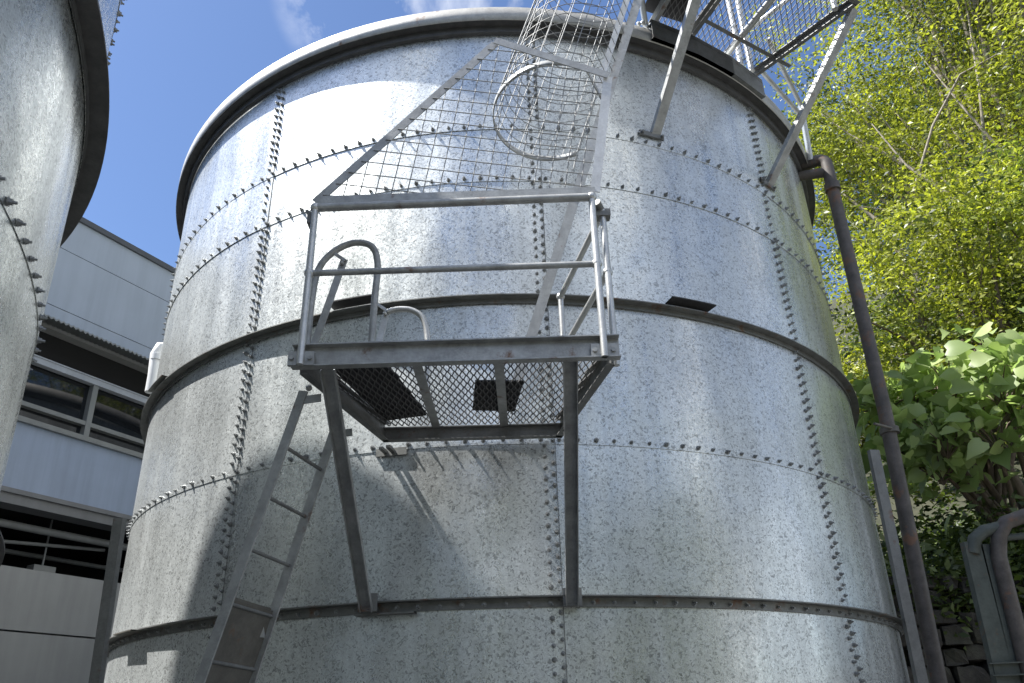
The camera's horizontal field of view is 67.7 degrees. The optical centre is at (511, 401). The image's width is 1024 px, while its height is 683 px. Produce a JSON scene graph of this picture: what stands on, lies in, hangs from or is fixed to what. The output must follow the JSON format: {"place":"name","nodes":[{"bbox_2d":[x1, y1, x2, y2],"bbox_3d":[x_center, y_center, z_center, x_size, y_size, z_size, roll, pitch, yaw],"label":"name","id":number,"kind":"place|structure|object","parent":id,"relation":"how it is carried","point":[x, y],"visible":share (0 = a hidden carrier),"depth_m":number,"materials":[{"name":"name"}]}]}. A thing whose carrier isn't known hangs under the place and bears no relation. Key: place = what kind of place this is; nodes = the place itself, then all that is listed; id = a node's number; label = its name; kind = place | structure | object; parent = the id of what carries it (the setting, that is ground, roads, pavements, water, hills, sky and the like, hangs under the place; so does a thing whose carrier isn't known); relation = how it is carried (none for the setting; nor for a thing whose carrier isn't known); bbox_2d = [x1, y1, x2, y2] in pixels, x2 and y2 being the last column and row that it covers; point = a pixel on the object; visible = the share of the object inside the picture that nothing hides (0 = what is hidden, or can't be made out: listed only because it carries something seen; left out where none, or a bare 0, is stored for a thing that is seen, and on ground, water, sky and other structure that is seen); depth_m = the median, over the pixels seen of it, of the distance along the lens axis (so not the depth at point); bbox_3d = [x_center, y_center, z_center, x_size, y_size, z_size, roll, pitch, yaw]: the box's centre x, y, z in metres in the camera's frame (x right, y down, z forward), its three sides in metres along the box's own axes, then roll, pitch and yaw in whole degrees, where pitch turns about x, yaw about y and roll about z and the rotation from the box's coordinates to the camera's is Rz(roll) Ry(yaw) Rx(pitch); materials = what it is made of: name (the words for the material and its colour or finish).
{"place":"outdoors","nodes":[
{"label":"outdoors","id":0,"kind":"place"},
{"bbox_2d":[0,217,174,682],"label":"industrial building","id":1,"kind":"structure","parent":0,"point":[68,491],"depth_m":12.50,"materials":[{"name":"metal"}]},
{"bbox_2d":[17,354,148,459],"bbox_3d":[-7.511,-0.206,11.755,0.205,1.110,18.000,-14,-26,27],"label":"window","id":2,"kind":"structure","parent":1,"relation":"in","point":[51,402],"depth_m":12.53,"materials":[{"name":"glass"}]},
{"bbox_2d":[82,0,1013,301],"label":"sky","id":3,"kind":"structure","parent":0,"point":[174,63],"materials":[{"name":"blue"}]},
{"bbox_2d":[828,259,1023,576],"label":"hillside","id":4,"kind":"structure","parent":0,"point":[961,499],"depth_m":20.87,"materials":[{"name":"green plant"}]},
{"bbox_2d":[720,0,1023,322],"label":"yellow green tree","id":5,"kind":"object","parent":4,"relation":"on","point":[993,16],"visible":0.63,"depth_m":16.39,"materials":[{"name":"green plant"}]},
{"bbox_2d":[800,1,1023,501],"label":"tall backdrop tree","id":6,"kind":"object","parent":4,"relation":"on","point":[870,485],"visible":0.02,"depth_m":24.88,"materials":[{"name":"green plant"}]},
{"bbox_2d":[813,135,1023,520],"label":"hillside tree","id":7,"kind":"object","parent":4,"relation":"on","point":[960,258],"visible":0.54,"depth_m":11.50,"materials":[{"name":"green plant"}]},
{"bbox_2d":[828,288,1023,509],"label":"slender tree","id":8,"kind":"object","parent":4,"relation":"on","point":[1017,484],"visible":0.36,"depth_m":11.34,"materials":[{"name":"green plant"}]},
{"bbox_2d":[846,307,1023,556],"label":"broad leaved shrub","id":9,"kind":"object","parent":4,"relation":"on","point":[928,422],"visible":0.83,"depth_m":9.75,"materials":[{"name":"green plant"}]},
{"bbox_2d":[863,269,1020,505],"bbox_3d":[7.090,0.407,11.313,3.249,5.010,3.149,-1,-23,-1],"label":"slender tree","id":10,"kind":"object","parent":4,"relation":"on","point":[939,321],"visible":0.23,"depth_m":11.53,"materials":[{"name":"green plant"}]},
{"bbox_2d":[871,240,1023,455],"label":"slender tree","id":11,"kind":"object","parent":4,"relation":"on","point":[935,285],"visible":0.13,"depth_m":12.21,"materials":[{"name":"green plant"}]},
{"bbox_2d":[872,475,1023,650],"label":"undergrowth","id":12,"kind":"object","parent":4,"relation":"on","point":[939,550],"visible":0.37,"depth_m":9.05,"materials":[{"name":"green plant"}]},
{"bbox_2d":[911,91,1023,464],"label":"hillside tree","id":13,"kind":"object","parent":4,"relation":"on","point":[1006,210],"visible":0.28,"depth_m":11.44,"materials":[{"name":"green plant"}]},
{"label":"ground","id":14,"kind":"structure","parent":0,"visible":0},
{"bbox_2d":[0,0,124,565],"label":"bolted water tank","id":15,"kind":"object","parent":14,"relation":"on","point":[54,91],"visible":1,"depth_m":3.48,"materials":[{"name":"metal"}]},
{"bbox_2d":[88,518,126,682],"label":"steel channel post","id":16,"kind":"object","parent":14,"relation":"on","point":[102,636],"visible":1,"depth_m":5.21,"materials":[{"name":"grey metal"}]},
{"bbox_2d":[194,239,430,682],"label":"access ladder","id":17,"kind":"object","parent":14,"relation":"on","point":[238,643],"visible":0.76,"depth_m":4.46,"materials":[{"name":"silver metal"}]},
{"bbox_2d":[104,7,909,682],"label":"bolted water tank","id":18,"kind":"object","parent":14,"relation":"on","point":[728,527],"visible":0.94,"depth_m":6.37,"materials":[{"name":"metal"}]},
{"bbox_2d":[145,342,162,393],"bbox_3d":[-4.708,-0.410,10.753,0.815,0.812,0.199,20,-31,-41],"label":"vent elbow","id":19,"kind":"object","parent":18,"relation":"attached to","point":[154,358],"visible":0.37,"depth_m":10.47,"materials":[{"name":"white metal"}]},
{"bbox_2d":[287,192,620,612],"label":"access platform","id":20,"kind":"structure","parent":18,"relation":"attached to","point":[378,399],"depth_m":4.76,"materials":[{"name":"silver metal"}]},
{"bbox_2d":[312,37,612,203],"bbox_3d":[-0.294,-1.918,5.137,1.998,1.410,0.036,-1,-23,-1],"label":"guard panel","id":21,"kind":"object","parent":20,"relation":"attached to","point":[324,196],"visible":0.98,"depth_m":5.06,"materials":[{"name":"metal"}]},
{"bbox_2d":[493,0,641,413],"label":"caged ladder","id":22,"kind":"object","parent":20,"relation":"on","point":[547,285],"visible":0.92,"depth_m":5.96,"materials":[{"name":"metal"}]},
{"bbox_2d":[636,0,859,191],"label":"roof platform","id":23,"kind":"structure","parent":18,"relation":"attached to","point":[682,40],"depth_m":7.75,"materials":[{"name":"silver metal"}]},
{"bbox_2d":[761,37,812,159],"bbox_3d":[3.203,-3.465,8.902,0.222,0.787,1.381,-18,-28,33],"label":"roof handrail","id":24,"kind":"object","parent":18,"relation":"attached to","point":[789,102],"visible":0.62,"depth_m":9.03,"materials":[{"name":"silver metal"}]},
{"bbox_2d":[798,154,947,682],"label":"overflow pipe","id":25,"kind":"object","parent":18,"relation":"attached to","point":[889,431],"visible":0.91,"depth_m":7.77,"materials":[{"name":"grey metal"}]},
{"bbox_2d":[867,449,928,682],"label":"steel channel post","id":26,"kind":"object","parent":14,"relation":"on","point":[917,663],"visible":1,"depth_m":6.98,"materials":[{"name":"grey metal"}]},
{"bbox_2d":[888,574,1023,682],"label":"retaining wall","id":27,"kind":"structure","parent":14,"relation":"on","point":[962,665],"depth_m":8.19,"materials":[{"name":"stone"}]},
{"bbox_2d":[960,509,1023,682],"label":"pipe frame","id":28,"kind":"object","parent":14,"relation":"on","point":[999,615],"visible":1,"depth_m":6.28,"materials":[{"name":"grey metal"}]}
]}

